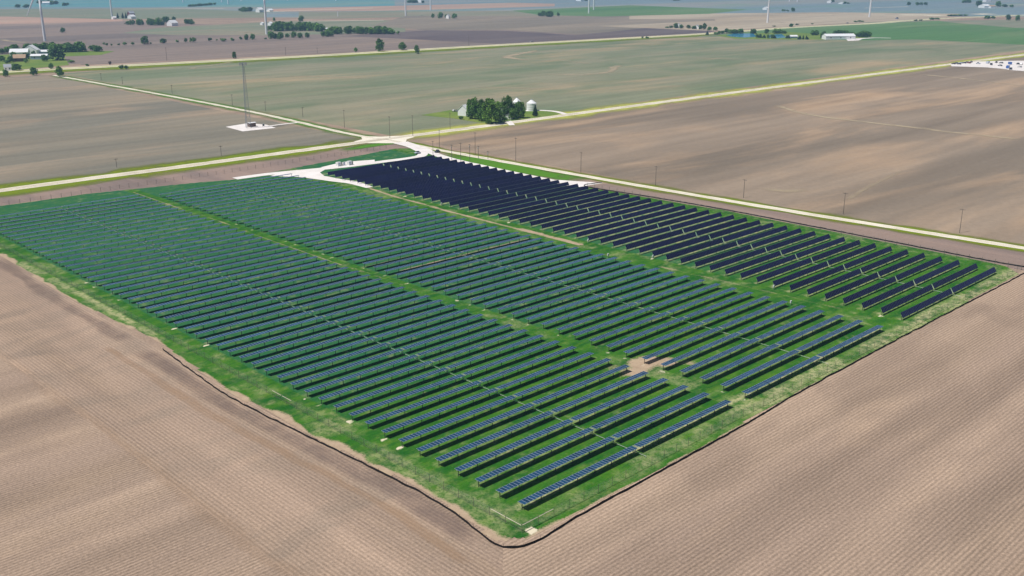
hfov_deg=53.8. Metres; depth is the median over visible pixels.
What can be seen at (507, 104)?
tree
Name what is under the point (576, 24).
field
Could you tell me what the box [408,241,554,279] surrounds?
solar row
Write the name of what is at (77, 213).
solar row
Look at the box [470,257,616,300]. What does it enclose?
solar row
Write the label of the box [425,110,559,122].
yard
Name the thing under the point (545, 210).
solar row
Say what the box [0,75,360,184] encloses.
field
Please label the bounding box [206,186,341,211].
solar row
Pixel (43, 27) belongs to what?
wind turbine
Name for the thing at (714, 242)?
solar row
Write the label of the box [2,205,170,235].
solar row
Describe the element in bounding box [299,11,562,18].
field
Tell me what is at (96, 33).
field
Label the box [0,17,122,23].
field
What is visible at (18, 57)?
house
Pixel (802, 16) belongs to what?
field
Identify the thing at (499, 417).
solar row
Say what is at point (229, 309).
solar row
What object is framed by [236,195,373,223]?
solar row
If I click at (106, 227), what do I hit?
solar row
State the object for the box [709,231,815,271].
solar row
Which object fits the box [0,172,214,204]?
wire fence
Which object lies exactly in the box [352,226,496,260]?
solar row
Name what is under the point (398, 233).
solar row
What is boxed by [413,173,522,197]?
solar row
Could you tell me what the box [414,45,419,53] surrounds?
tree
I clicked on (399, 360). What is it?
solar row
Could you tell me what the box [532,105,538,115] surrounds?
conifer
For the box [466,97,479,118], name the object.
tree
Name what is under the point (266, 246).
solar row
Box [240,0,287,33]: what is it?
wind turbine
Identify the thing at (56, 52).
tree
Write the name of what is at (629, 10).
field
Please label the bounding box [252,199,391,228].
solar row
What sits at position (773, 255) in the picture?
solar row
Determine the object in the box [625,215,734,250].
solar row
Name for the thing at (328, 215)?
solar row
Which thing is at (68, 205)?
solar row
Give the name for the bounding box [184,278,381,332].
solar row
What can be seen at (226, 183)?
solar row
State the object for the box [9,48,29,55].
barn
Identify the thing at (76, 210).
solar row
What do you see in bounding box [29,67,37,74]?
tree
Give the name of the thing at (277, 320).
solar row
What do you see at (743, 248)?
solar row
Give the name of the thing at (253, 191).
solar row
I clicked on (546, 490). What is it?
solar row
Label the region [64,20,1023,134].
field
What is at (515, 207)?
solar row
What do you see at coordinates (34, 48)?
barn
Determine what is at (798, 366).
solar row
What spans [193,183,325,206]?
solar row
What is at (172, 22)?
barn
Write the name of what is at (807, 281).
solar row
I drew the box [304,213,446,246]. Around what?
solar row
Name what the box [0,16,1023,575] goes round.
ground
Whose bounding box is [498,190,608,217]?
solar row
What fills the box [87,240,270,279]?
solar row
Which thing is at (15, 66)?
tree
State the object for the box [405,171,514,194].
solar row
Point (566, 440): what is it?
solar row
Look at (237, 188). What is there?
solar row
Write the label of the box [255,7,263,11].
barn
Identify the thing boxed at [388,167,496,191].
solar row
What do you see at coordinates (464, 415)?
solar row
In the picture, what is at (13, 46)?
tree
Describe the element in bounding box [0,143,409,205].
fallow strip
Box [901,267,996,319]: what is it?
solar row
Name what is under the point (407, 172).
solar row
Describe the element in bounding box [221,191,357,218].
solar row
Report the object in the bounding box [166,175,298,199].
solar row
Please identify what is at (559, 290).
solar row
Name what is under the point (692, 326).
solar row
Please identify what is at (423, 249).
solar row
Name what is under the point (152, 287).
solar row
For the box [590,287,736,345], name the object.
solar row
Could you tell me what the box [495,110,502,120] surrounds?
tree
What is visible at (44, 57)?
tree
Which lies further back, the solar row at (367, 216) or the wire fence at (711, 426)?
the solar row at (367, 216)
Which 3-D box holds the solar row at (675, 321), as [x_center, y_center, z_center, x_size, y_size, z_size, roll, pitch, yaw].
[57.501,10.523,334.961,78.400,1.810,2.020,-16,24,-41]
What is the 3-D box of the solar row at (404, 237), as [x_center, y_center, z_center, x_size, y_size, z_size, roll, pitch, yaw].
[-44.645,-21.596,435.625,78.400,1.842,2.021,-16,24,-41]
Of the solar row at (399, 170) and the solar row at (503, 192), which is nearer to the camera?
the solar row at (503, 192)
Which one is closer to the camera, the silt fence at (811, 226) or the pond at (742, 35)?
the silt fence at (811, 226)
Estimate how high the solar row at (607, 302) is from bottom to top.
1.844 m
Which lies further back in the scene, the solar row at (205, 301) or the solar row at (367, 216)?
the solar row at (367, 216)
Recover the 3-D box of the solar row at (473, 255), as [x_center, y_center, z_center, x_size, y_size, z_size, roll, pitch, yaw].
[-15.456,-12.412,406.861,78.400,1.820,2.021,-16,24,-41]
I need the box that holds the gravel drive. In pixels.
[233,142,599,187]
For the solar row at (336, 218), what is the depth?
467.14 m
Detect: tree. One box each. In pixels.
[2,69,8,76]
[9,44,17,48]
[10,63,21,70]
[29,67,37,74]
[39,44,46,49]
[40,54,48,60]
[47,45,65,59]
[54,65,63,76]
[63,42,72,51]
[71,44,79,51]
[77,43,86,50]
[92,46,102,51]
[140,36,148,43]
[161,16,170,22]
[268,31,275,38]
[277,32,283,38]
[283,22,290,30]
[289,24,296,30]
[306,21,311,30]
[314,23,319,30]
[367,28,374,33]
[372,28,380,33]
[375,38,384,50]
[398,42,406,49]
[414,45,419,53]
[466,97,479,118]
[475,108,485,120]
[481,98,499,123]
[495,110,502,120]
[501,95,514,116]
[508,107,518,119]
[515,100,525,117]
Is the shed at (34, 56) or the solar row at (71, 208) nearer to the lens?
the solar row at (71, 208)
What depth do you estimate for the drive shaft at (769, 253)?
411.68 m
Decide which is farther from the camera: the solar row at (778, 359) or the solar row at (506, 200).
the solar row at (506, 200)
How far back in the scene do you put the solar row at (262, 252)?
390.84 m
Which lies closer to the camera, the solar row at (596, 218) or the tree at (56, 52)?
the solar row at (596, 218)
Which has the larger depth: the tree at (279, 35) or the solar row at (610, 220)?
the tree at (279, 35)
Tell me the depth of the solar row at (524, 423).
260.07 m
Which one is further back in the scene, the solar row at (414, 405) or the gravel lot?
the gravel lot
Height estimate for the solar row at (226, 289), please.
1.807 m
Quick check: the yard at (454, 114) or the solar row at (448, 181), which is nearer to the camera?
the solar row at (448, 181)
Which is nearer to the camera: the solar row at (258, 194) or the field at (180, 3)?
the solar row at (258, 194)
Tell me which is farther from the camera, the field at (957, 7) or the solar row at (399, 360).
the field at (957, 7)
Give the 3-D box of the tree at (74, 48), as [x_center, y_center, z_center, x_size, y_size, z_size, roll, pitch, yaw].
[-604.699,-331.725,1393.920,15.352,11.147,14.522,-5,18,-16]
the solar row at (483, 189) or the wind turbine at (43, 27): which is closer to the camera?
the solar row at (483, 189)
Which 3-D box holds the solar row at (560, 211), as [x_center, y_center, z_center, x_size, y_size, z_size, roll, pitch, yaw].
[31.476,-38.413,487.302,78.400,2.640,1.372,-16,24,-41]
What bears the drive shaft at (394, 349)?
on the grass at (244, 386)
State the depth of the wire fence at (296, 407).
269.87 m
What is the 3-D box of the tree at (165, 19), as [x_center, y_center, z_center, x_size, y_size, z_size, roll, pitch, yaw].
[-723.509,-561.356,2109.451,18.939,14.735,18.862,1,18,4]
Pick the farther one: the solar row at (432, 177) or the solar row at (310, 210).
the solar row at (432, 177)
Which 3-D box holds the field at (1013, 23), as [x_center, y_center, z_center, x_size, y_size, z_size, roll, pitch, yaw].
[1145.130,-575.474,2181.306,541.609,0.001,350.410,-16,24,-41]
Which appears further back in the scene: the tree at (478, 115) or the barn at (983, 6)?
the barn at (983, 6)
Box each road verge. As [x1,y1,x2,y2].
[0,35,707,74]
[0,141,1023,251]
[55,75,578,179]
[403,53,1023,137]
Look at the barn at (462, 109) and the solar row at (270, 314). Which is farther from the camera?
the barn at (462, 109)
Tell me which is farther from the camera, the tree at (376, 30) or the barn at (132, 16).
the barn at (132, 16)
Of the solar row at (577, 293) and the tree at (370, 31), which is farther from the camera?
the tree at (370, 31)
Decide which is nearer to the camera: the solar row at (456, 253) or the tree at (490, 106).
the solar row at (456, 253)
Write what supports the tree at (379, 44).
on the road verge at (104, 68)
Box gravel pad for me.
[227,122,300,130]
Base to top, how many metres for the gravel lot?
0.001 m
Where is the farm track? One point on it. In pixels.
(370, 20)
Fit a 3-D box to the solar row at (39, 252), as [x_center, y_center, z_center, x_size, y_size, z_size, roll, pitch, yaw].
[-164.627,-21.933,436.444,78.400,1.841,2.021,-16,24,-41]
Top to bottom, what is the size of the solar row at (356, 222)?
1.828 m
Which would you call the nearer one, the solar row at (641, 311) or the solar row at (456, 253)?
the solar row at (641, 311)
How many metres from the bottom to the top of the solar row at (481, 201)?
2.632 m
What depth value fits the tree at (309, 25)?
1853.63 m
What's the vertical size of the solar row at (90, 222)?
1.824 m
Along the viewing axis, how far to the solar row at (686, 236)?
436.33 m
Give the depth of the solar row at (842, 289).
378.75 m
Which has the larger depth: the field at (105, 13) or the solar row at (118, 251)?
the field at (105, 13)
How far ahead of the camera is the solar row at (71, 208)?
486.53 m
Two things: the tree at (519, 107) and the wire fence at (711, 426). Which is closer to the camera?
the wire fence at (711, 426)
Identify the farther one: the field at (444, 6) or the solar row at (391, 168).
the field at (444, 6)
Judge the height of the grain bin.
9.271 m
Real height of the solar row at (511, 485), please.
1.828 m
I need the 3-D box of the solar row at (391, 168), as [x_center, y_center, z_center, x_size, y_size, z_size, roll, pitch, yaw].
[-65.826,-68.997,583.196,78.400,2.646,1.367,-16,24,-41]
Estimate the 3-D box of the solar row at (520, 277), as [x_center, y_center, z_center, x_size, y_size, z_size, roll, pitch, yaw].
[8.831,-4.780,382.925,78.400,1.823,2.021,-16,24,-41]
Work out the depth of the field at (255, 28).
1900.24 m
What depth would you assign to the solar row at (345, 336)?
317.86 m
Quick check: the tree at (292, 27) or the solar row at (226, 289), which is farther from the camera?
the tree at (292, 27)
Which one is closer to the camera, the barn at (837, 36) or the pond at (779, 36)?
the barn at (837, 36)
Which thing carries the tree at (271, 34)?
on the field at (79, 59)
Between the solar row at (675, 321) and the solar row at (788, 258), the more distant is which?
the solar row at (788, 258)
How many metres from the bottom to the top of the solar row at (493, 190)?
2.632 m
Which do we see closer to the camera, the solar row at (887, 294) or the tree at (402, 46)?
the solar row at (887, 294)
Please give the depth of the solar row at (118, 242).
429.52 m
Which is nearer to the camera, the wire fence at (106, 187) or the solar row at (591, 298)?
the solar row at (591, 298)
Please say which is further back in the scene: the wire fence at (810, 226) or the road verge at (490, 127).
the road verge at (490, 127)
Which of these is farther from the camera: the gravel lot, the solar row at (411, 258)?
the gravel lot
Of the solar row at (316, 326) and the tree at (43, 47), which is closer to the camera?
the solar row at (316, 326)
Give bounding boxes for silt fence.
[163,273,1023,548]
[584,182,1023,266]
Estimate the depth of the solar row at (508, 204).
504.31 m
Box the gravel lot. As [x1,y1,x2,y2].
[951,61,1023,70]
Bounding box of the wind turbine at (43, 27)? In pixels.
[27,0,45,40]
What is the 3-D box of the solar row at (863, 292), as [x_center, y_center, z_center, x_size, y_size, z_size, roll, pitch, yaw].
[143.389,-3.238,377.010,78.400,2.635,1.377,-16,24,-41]
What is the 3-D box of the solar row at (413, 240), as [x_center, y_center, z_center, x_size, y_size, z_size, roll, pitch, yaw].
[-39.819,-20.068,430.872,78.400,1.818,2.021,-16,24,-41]
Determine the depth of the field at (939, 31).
1853.77 m
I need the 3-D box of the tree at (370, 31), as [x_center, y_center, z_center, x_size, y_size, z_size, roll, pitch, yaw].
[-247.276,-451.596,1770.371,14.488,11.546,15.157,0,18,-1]
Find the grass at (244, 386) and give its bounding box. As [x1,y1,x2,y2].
[0,148,1017,540]
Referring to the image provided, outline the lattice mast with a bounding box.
[239,58,250,127]
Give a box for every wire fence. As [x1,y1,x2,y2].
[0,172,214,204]
[0,244,519,529]
[233,147,373,171]
[523,267,1020,529]
[587,183,1021,269]
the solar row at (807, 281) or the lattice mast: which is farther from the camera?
the lattice mast
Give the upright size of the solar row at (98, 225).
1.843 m
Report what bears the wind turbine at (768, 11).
on the ground at (902, 456)
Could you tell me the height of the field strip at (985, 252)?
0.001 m
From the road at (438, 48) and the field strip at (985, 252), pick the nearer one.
the field strip at (985, 252)
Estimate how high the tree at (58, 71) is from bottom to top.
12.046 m
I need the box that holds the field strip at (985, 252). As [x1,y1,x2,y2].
[589,183,1023,269]
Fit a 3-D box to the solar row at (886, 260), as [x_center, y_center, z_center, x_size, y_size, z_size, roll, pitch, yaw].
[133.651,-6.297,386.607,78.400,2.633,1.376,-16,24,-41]
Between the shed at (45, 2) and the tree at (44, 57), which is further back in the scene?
the shed at (45, 2)
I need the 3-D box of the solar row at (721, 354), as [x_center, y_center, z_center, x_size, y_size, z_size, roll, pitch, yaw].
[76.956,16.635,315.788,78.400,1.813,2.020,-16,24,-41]
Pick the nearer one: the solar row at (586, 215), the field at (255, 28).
the solar row at (586, 215)
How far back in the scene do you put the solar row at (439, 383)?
283.96 m
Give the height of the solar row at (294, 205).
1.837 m
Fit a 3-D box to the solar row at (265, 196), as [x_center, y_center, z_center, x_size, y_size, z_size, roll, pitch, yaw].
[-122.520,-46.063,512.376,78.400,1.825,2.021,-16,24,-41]
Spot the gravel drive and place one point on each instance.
(314, 173)
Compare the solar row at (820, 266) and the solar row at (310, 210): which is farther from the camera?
the solar row at (310, 210)
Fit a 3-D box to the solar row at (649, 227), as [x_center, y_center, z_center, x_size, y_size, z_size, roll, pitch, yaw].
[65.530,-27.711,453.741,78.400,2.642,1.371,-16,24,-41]
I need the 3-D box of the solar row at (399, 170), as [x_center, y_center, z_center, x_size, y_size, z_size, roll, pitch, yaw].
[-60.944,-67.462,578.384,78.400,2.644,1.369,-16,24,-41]
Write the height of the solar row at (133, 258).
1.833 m
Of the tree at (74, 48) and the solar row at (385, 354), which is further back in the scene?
the tree at (74, 48)
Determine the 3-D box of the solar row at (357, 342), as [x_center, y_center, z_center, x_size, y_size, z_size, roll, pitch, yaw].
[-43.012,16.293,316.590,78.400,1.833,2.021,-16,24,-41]
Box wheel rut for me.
[0,54,1023,248]
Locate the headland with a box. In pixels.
[0,259,502,575]
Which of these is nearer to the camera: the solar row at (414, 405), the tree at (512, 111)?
the solar row at (414, 405)
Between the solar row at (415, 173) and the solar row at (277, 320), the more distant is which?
the solar row at (415, 173)
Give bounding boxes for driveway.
[506,38,866,124]
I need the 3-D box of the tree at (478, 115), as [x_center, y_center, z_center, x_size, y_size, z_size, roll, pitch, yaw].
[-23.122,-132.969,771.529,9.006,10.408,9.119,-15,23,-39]
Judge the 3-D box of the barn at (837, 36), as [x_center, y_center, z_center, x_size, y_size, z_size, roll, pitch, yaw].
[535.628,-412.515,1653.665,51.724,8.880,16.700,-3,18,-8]
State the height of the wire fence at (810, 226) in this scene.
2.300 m
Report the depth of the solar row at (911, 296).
364.40 m
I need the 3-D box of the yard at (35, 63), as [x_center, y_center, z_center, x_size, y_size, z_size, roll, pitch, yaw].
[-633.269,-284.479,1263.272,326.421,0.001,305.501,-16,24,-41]
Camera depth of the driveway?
829.19 m
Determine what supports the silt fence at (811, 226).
on the field strip at (985, 252)
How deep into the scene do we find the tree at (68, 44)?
1388.53 m
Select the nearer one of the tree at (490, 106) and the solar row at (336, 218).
the solar row at (336, 218)
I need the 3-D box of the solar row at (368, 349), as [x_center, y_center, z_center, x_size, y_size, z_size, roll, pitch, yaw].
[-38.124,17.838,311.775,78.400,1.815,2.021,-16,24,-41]
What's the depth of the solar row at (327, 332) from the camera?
322.69 m
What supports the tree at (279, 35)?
on the field at (79, 59)
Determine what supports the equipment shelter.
on the gravel pad
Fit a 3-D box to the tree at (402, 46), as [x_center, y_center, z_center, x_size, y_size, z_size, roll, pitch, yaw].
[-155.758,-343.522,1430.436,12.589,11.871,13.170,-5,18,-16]
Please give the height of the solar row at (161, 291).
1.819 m
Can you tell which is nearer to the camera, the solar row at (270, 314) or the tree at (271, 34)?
the solar row at (270, 314)
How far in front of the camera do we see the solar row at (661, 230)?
446.30 m
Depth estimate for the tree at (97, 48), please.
1401.82 m
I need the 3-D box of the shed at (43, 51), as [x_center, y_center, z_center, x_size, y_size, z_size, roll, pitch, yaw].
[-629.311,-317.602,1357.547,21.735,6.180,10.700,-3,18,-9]
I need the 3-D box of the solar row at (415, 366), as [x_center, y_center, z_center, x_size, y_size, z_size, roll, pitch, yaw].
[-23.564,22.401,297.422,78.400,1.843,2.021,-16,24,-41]
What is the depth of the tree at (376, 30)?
1769.64 m
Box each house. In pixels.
[3,64,11,70]
[12,54,26,61]
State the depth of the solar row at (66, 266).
414.44 m
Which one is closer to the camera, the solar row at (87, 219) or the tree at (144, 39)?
the solar row at (87, 219)
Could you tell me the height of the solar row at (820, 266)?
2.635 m
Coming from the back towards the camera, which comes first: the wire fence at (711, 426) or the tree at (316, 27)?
the tree at (316, 27)
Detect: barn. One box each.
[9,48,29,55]
[24,45,39,53]
[127,14,135,18]
[167,20,177,25]
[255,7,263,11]
[458,104,471,115]
[822,33,855,39]
[978,4,988,7]
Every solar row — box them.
[0,194,139,215]
[0,196,145,220]
[0,199,151,225]
[0,201,157,227]
[0,203,165,230]
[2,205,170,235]
[8,208,177,239]
[14,210,185,242]
[20,212,191,242]
[25,215,199,249]
[31,218,205,252]
[38,220,213,254]
[45,223,221,259]
[51,226,228,259]
[58,228,236,265]
[65,231,245,268]
[72,234,253,271]
[79,237,262,277]
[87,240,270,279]
[95,243,279,285]
[102,246,287,289]
[110,249,297,294]
[120,253,307,295]
[127,256,316,302]
[137,260,327,307]
[145,263,336,312]
[154,267,347,317]
[160,173,291,194]
[164,270,359,322]
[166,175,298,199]
[172,177,306,200]
[173,274,369,327]
[179,179,312,201]
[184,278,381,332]
[186,181,319,203]
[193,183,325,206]
[195,282,393,336]
[199,185,334,210]
[205,287,404,344]
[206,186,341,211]
[213,188,349,213]
[216,291,416,349]
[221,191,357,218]
[227,295,428,355]
[228,193,365,218]
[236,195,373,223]
[239,299,442,359]
[244,197,383,226]
[251,304,455,368]
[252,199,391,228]
[261,201,399,231]
[264,309,468,375]
[269,203,407,231]
[277,206,418,237]
[277,314,482,380]
[286,208,426,237]
[291,319,496,389]
[295,211,435,240]
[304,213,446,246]
[304,324,511,396]
[313,216,455,249]
[319,329,527,404]
[323,218,465,249]
[327,155,434,176]
[332,221,476,253]
[333,335,542,411]
[335,156,441,177]
[342,158,449,178]
[343,223,485,257]
[349,159,456,180]
[349,340,559,420]
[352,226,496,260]
[357,161,464,182]
[364,163,472,185]
[364,229,507,267]
[365,346,576,428]
[372,164,480,187]
[373,232,519,270]
[380,166,488,187]
[381,352,593,435]
[384,235,530,274]
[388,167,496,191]
[396,169,505,193]
[396,238,542,278]
[398,358,610,446]
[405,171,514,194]
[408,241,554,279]
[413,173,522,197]
[416,364,629,455]
[420,244,566,283]
[422,174,531,198]
[431,176,540,200]
[431,247,577,290]
[435,371,647,462]
[440,178,549,202]
[443,250,589,295]
[449,180,559,206]
[454,378,667,475]
[457,254,604,299]
[459,182,568,207]
[468,184,578,211]
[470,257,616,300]
[475,385,687,486]
[478,186,588,212]
[483,260,631,308]
[488,188,598,214]
[496,392,708,497]
[497,264,643,313]
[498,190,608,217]
[508,192,618,221]
[511,268,659,318]
[518,400,730,509]
[519,194,629,222]
[526,271,674,323]
[530,196,640,225]
[541,198,651,228]
[541,275,688,328]
[552,200,662,232]
[557,279,704,329]
[564,203,673,233]
[573,283,720,335]
[576,205,685,236]
[588,207,697,239]
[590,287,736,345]
[600,210,709,242]
[606,292,752,351]
[613,212,721,247]
[624,296,769,357]
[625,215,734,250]
[639,217,746,252]
[642,300,786,363]
[652,220,760,257]
[661,305,805,369]
[666,223,773,258]
[680,225,787,262]
[680,310,823,376]
[695,228,801,268]
[699,315,842,383]
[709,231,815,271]
[720,320,862,390]
[724,234,830,275]
[740,237,844,278]
[742,325,883,395]
[756,240,860,282]
[773,243,875,285]
[789,246,891,291]
[807,249,908,296]
[825,253,924,300]
[843,256,942,305]
[862,260,959,309]
[881,263,977,314]
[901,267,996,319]
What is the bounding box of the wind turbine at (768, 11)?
[766,0,769,22]
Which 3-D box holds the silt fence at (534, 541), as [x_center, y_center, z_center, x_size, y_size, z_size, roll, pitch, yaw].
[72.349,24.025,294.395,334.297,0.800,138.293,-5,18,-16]
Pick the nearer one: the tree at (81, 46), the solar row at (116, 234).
the solar row at (116, 234)
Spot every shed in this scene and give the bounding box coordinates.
[30,54,48,59]
[39,50,48,53]
[42,1,49,4]
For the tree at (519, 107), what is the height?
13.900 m
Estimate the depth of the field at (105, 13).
2549.39 m
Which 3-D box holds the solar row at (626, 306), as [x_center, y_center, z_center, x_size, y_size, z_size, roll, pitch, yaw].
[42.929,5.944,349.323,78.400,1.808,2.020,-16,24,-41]
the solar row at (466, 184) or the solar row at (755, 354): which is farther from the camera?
the solar row at (466, 184)
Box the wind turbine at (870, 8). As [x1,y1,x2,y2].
[868,0,871,16]
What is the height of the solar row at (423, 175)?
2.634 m
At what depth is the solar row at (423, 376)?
288.79 m
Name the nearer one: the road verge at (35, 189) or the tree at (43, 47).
the road verge at (35, 189)
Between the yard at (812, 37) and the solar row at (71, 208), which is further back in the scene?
the yard at (812, 37)
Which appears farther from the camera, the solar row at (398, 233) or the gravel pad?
the gravel pad
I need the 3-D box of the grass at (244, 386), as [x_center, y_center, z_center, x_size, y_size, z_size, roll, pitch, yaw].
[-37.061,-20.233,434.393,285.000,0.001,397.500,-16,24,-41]
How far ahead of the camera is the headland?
242.69 m
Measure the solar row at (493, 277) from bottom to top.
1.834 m
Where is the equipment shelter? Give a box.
[247,122,255,126]
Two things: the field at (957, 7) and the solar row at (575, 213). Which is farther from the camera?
the field at (957, 7)
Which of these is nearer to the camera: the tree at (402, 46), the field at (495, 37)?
the tree at (402, 46)
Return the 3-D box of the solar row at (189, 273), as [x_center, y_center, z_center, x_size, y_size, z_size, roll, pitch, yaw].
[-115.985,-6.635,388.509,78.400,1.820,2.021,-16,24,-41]
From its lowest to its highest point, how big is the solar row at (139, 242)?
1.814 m
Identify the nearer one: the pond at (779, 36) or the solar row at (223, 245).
the solar row at (223, 245)
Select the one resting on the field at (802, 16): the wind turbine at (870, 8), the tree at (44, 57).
the wind turbine at (870, 8)
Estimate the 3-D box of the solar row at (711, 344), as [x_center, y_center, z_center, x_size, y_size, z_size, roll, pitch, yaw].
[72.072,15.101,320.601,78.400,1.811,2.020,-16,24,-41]
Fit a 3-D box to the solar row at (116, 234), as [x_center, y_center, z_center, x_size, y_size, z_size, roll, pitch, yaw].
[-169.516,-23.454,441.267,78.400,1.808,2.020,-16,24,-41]
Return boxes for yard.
[0,51,112,70]
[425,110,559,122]
[717,32,872,39]
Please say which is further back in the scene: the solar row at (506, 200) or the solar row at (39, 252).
the solar row at (506, 200)
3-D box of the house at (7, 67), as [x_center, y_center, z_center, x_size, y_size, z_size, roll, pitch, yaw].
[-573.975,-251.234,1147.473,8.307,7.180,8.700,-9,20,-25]
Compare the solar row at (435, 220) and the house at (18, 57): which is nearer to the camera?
the solar row at (435, 220)
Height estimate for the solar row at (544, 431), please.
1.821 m
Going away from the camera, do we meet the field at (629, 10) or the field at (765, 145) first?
the field at (765, 145)
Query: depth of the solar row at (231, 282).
371.19 m
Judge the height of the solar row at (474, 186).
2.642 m
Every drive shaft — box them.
[61,208,645,457]
[525,198,957,295]
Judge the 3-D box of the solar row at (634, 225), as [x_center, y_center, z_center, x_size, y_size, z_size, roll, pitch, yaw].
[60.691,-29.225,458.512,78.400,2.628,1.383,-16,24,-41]
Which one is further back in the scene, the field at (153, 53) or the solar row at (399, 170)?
the field at (153, 53)
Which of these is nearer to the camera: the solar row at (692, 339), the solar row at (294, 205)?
the solar row at (692, 339)
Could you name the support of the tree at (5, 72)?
on the ground at (902, 456)
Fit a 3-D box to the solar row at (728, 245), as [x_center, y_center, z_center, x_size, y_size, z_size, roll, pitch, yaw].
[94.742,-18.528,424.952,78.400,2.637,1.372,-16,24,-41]
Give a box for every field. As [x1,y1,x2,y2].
[0,0,394,6]
[0,0,1023,16]
[0,8,266,18]
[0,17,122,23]
[0,21,708,63]
[0,22,238,45]
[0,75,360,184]
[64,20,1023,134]
[81,37,500,64]
[126,20,404,34]
[267,3,554,11]
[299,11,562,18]
[349,28,712,43]
[374,16,714,33]
[411,57,1023,244]
[515,5,744,15]
[607,19,900,30]
[629,12,949,30]
[721,21,1023,44]
[944,19,1023,27]
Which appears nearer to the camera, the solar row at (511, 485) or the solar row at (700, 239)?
the solar row at (511, 485)
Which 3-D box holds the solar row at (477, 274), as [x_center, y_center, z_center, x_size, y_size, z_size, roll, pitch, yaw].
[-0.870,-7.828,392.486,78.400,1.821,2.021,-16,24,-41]
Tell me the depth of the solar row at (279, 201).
499.36 m
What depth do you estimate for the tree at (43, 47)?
1386.98 m
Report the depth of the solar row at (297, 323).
332.23 m
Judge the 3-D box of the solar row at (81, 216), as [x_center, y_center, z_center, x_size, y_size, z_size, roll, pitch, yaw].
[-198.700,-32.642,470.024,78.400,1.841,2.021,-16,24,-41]
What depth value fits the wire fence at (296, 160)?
604.85 m
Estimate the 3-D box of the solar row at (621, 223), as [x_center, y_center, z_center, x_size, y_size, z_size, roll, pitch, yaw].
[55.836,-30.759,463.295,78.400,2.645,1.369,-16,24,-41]
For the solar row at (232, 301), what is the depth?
356.49 m
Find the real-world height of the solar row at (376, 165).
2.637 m
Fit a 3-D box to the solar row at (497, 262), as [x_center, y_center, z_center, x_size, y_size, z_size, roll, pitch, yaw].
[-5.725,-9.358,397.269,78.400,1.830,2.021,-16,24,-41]
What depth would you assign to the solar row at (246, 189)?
526.24 m
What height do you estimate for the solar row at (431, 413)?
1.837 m
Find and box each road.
[0,15,1022,72]
[0,54,1023,248]
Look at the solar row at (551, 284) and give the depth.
371.37 m
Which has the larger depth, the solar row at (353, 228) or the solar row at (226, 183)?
the solar row at (226, 183)
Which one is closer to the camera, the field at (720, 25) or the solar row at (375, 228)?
the solar row at (375, 228)
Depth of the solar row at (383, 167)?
585.82 m
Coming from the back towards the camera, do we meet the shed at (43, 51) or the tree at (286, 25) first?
the tree at (286, 25)
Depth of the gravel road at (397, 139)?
624.65 m
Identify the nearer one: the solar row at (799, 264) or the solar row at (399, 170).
the solar row at (799, 264)
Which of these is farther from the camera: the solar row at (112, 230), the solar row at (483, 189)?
the solar row at (483, 189)
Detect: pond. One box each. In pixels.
[727,34,755,36]
[774,34,784,37]

